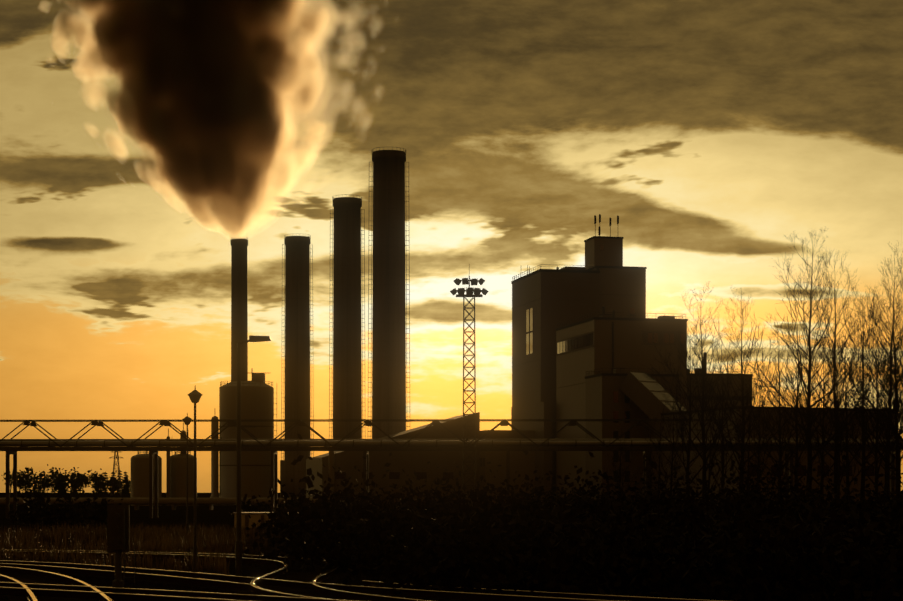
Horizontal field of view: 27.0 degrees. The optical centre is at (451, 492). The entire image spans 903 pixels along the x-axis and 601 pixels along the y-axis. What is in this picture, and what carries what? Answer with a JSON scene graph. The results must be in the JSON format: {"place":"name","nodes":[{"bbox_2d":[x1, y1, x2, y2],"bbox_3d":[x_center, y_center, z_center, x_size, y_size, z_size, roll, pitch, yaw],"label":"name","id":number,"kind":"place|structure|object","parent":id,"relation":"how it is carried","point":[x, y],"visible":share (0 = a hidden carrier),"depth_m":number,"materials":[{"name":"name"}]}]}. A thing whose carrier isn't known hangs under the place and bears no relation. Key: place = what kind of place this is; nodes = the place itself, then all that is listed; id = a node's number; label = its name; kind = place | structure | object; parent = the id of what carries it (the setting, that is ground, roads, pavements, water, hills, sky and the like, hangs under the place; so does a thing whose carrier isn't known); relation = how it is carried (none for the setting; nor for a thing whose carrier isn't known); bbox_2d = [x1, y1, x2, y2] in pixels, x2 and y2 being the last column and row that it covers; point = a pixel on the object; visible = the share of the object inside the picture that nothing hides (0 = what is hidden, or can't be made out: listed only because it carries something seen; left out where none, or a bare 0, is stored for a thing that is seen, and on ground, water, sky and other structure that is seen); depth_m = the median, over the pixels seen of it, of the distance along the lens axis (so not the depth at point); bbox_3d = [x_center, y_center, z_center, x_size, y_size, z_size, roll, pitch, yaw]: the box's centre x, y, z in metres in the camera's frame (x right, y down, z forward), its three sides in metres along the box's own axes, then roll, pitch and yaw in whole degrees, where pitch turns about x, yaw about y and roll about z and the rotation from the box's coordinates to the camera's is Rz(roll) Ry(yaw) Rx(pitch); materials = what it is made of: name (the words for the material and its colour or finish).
{"place":"outdoors","nodes":[
{"label":"outdoors","id":0,"kind":"place"},
{"bbox_2d":[0,419,902,517],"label":"pipe bridge","id":1,"kind":"structure","parent":0,"point":[12,446],"depth_m":203.21,"materials":[{"name":"paint"}]},
{"bbox_2d":[0,493,902,600],"bbox_3d":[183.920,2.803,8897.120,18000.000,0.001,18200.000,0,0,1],"label":"ground","id":2,"kind":"structure","parent":0,"point":[206,516],"depth_m":228.13,"materials":[{"name":"black soil"}]},
{"bbox_2d":[2,464,130,495],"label":"treeline","id":3,"kind":"object","parent":2,"relation":"on","point":[56,481],"visible":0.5,"depth_m":1457.98,"materials":[{"name":"green plant"}]},
{"bbox_2d":[83,581,110,586],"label":"track ballast","id":4,"kind":"structure","parent":2,"relation":"on","point":[98,585],"depth_m":54.38,"materials":[{"name":"black gravel"}]},
{"bbox_2d":[0,572,93,600],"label":"track sleepers","id":5,"kind":"object","parent":4,"relation":"on","point":[24,578],"visible":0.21,"depth_m":54.10,"materials":[{"name":"brown wood"}]},
{"bbox_2d":[0,566,112,600],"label":"track rails","id":6,"kind":"object","parent":5,"relation":"on","point":[30,595],"visible":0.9,"depth_m":54.00,"materials":[{"name":"metal"}]},
{"bbox_2d":[48,571,291,593],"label":"track sleepers","id":7,"kind":"object","parent":4,"relation":"on","point":[177,585],"visible":0.19,"depth_m":53.09,"materials":[{"name":"brown wood"}]},
{"bbox_2d":[0,560,312,590],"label":"track rails","id":8,"kind":"object","parent":7,"relation":"on","point":[207,579],"visible":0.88,"depth_m":56.19,"materials":[{"name":"metal"}]},
{"bbox_2d":[110,451,122,495],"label":"power pylon","id":9,"kind":"object","parent":2,"relation":"on","point":[114,466],"visible":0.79,"depth_m":1403.78,"materials":[{"name":"metal"}]},
{"bbox_2d":[131,451,161,505],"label":"tank","id":10,"kind":"object","parent":2,"relation":"on","point":[140,475],"visible":0.69,"depth_m":397.60,"materials":[{"name":"metal"}]},
{"bbox_2d":[76,578,217,592],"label":"track ballast","id":11,"kind":"structure","parent":2,"relation":"on","point":[126,584],"depth_m":53.63,"materials":[{"name":"black gravel"}]},
{"bbox_2d":[107,505,134,587],"bbox_3d":[-9.244,1.579,52.938,0.800,2.448,0.587,0,0,-27],"label":"signal mast","id":12,"kind":"object","parent":11,"relation":"on","point":[118,530],"visible":0.98,"depth_m":52.88,"materials":[{"name":"metal"}]},
{"bbox_2d":[0,498,329,509],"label":"wall","id":13,"kind":"structure","parent":2,"relation":"on","point":[173,502],"depth_m":299.63,"materials":[{"name":"paint"}]},
{"bbox_2d":[166,429,171,505],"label":"process column","id":14,"kind":"structure","parent":2,"relation":"on","point":[168,463],"depth_m":402.06,"materials":[{"name":"metal"}]},
{"bbox_2d":[170,451,196,497],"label":"tank","id":15,"kind":"object","parent":2,"relation":"on","point":[178,475],"visible":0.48,"depth_m":403.61,"materials":[{"name":"metal"}]},
{"bbox_2d":[177,423,189,453],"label":"process column","id":16,"kind":"structure","parent":2,"relation":"on","point":[181,437],"depth_m":404.76,"materials":[{"name":"metal"}]},
{"bbox_2d":[182,413,191,531],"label":"post lantern","id":17,"kind":"object","parent":2,"relation":"on","point":[187,420],"visible":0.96,"depth_m":110.44,"materials":[{"name":"paint"}]},
{"bbox_2d":[188,386,202,571],"bbox_3d":[-8.411,-0.369,61.711,0.527,6.343,0.501,0,0,1],"label":"post lantern","id":18,"kind":"object","parent":2,"relation":"on","point":[195,395],"visible":0.9,"depth_m":61.67,"materials":[{"name":"paint"}]},
{"bbox_2d":[31,558,390,585],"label":"track ballast","id":19,"kind":"structure","parent":2,"relation":"on","point":[256,571],"depth_m":62.65,"materials":[{"name":"black gravel"}]},
{"bbox_2d":[26,556,350,599],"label":"track sleepers","id":20,"kind":"object","parent":19,"relation":"on","point":[300,576],"visible":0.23,"depth_m":57.58,"materials":[{"name":"brown wood"}]},
{"bbox_2d":[1,549,432,600],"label":"track rails","id":21,"kind":"object","parent":20,"relation":"on","point":[317,588],"visible":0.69,"depth_m":56.11,"materials":[{"name":"metal"}]},
{"bbox_2d":[209,416,221,497],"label":"process column","id":22,"kind":"structure","parent":2,"relation":"on","point":[215,475],"depth_m":409.52,"materials":[{"name":"metal"}]},
{"bbox_2d":[231,237,247,381],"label":"smokestack","id":23,"kind":"object","parent":2,"relation":"on","point":[239,314],"visible":0.52,"depth_m":728.25,"materials":[{"name":"concrete"}]},
{"bbox_2d":[219,368,276,497],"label":"silo","id":24,"kind":"object","parent":2,"relation":"on","point":[257,396],"visible":0.77,"depth_m":414.96,"materials":[{"name":"paint"}]},
{"bbox_2d":[235,335,270,575],"bbox_3d":[-6.450,-1.149,61.205,1.160,7.902,0.260,0,0,1],"label":"tall street lamp","id":25,"kind":"object","parent":2,"relation":"on","point":[238,550],"visible":0.9,"depth_m":61.15,"materials":[{"name":"metal"}]},
{"bbox_2d":[232,512,301,527],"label":"loading platform","id":26,"kind":"structure","parent":2,"relation":"on","point":[246,521],"depth_m":149.38,"materials":[{"name":"white paint"}]},
{"bbox_2d":[280,234,313,497],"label":"chimney","id":27,"kind":"object","parent":2,"relation":"on","point":[297,287],"visible":0.9,"depth_m":652.46,"materials":[{"name":"concrete"}]},
{"bbox_2d":[329,451,335,497],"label":"process column","id":28,"kind":"structure","parent":2,"relation":"on","point":[331,464],"depth_m":414.16,"materials":[{"name":"metal"}]},
{"bbox_2d":[329,194,364,438],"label":"chimney","id":29,"kind":"object","parent":2,"relation":"on","point":[348,360],"visible":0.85,"depth_m":579.13,"materials":[{"name":"concrete"}]},
{"bbox_2d":[368,147,409,438],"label":"chimney","id":30,"kind":"object","parent":2,"relation":"on","point":[388,328],"visible":0.79,"depth_m":495.77,"materials":[{"name":"concrete"}]},
{"bbox_2d":[0,520,819,600],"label":"dry grass tufts","id":31,"kind":"object","parent":2,"relation":"on","point":[174,539],"visible":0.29,"depth_m":84.23,"materials":[{"name":"brown plant"}]},
{"bbox_2d":[3,434,902,600],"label":"scrub bushes","id":32,"kind":"object","parent":2,"relation":"on","point":[881,570],"visible":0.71,"depth_m":48.70,"materials":[{"name":"green plant"}]},
{"bbox_2d":[450,276,488,501],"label":"floodlight mast","id":33,"kind":"object","parent":2,"relation":"on","point":[469,290],"visible":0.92,"depth_m":183.45,"materials":[{"name":"metal"}]},
{"bbox_2d":[306,214,752,503],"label":"power plant building","id":34,"kind":"structure","parent":2,"relation":"on","point":[583,341],"depth_m":443.81,"materials":[{"name":"concrete"}]},
{"bbox_2d":[243,449,833,576],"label":"scrub bushes","id":35,"kind":"object","parent":2,"relation":"on","point":[332,550],"visible":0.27,"depth_m":64.90,"materials":[{"name":"green plant"}]},
{"bbox_2d":[246,452,902,549],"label":"scrub bushes","id":36,"kind":"object","parent":2,"relation":"on","point":[822,518],"visible":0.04,"depth_m":85.50,"materials":[{"name":"green plant"}]},
{"bbox_2d":[287,438,902,529],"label":"scrub bushes","id":37,"kind":"object","parent":2,"relation":"on","point":[894,505],"visible":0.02,"depth_m":89.19,"materials":[{"name":"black plant"}]},
{"bbox_2d":[640,282,847,511],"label":"bare trees","id":38,"kind":"object","parent":2,"relation":"on","point":[705,387],"visible":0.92,"depth_m":160.10,"materials":[{"name":"brown plant"}]},
{"bbox_2d":[604,338,902,506],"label":"shrubs","id":39,"kind":"object","parent":2,"relation":"on","point":[888,448],"visible":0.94,"depth_m":119.93,"materials":[{"name":"brown plant"}]},
{"bbox_2d":[638,243,902,507],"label":"bare trees","id":40,"kind":"object","parent":2,"relation":"on","point":[896,382],"visible":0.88,"depth_m":157.73,"materials":[{"name":"black plant"}]},
{"bbox_2d":[649,406,895,505],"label":"low building","id":41,"kind":"structure","parent":2,"relation":"on","point":[698,462],"depth_m":365.86,"materials":[{"name":"concrete"}]},
{"bbox_2d":[711,227,902,512],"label":"bare birch trees","id":42,"kind":"object","parent":2,"relation":"on","point":[836,383],"visible":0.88,"depth_m":163.82,"materials":[{"name":"brown plant"}]},
{"bbox_2d":[0,0,902,492],"label":"sky","id":43,"kind":"structure","parent":0,"point":[139,139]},
{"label":"track ballast","id":44,"kind":"structure","parent":0,"visible":0},
{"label":"track sleepers","id":45,"kind":"object","parent":44,"relation":"on","visible":0},
{"bbox_2d":[0,582,359,600],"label":"track rails","id":46,"kind":"object","parent":45,"relation":"on","point":[87,592],"visible":0.98,"depth_m":45.47,"materials":[{"name":"metal"}]},
{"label":"track ballast","id":47,"kind":"structure","parent":0,"visible":0},
{"bbox_2d":[292,588,477,600],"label":"track sleepers","id":48,"kind":"object","parent":47,"relation":"on","point":[430,598],"visible":0.15,"depth_m":45.79,"materials":[{"name":"brown wood"}]},
{"bbox_2d":[310,580,723,600],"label":"track rails","id":49,"kind":"object","parent":48,"relation":"on","point":[484,595],"visible":0.77,"depth_m":45.13,"materials":[{"name":"metal"}]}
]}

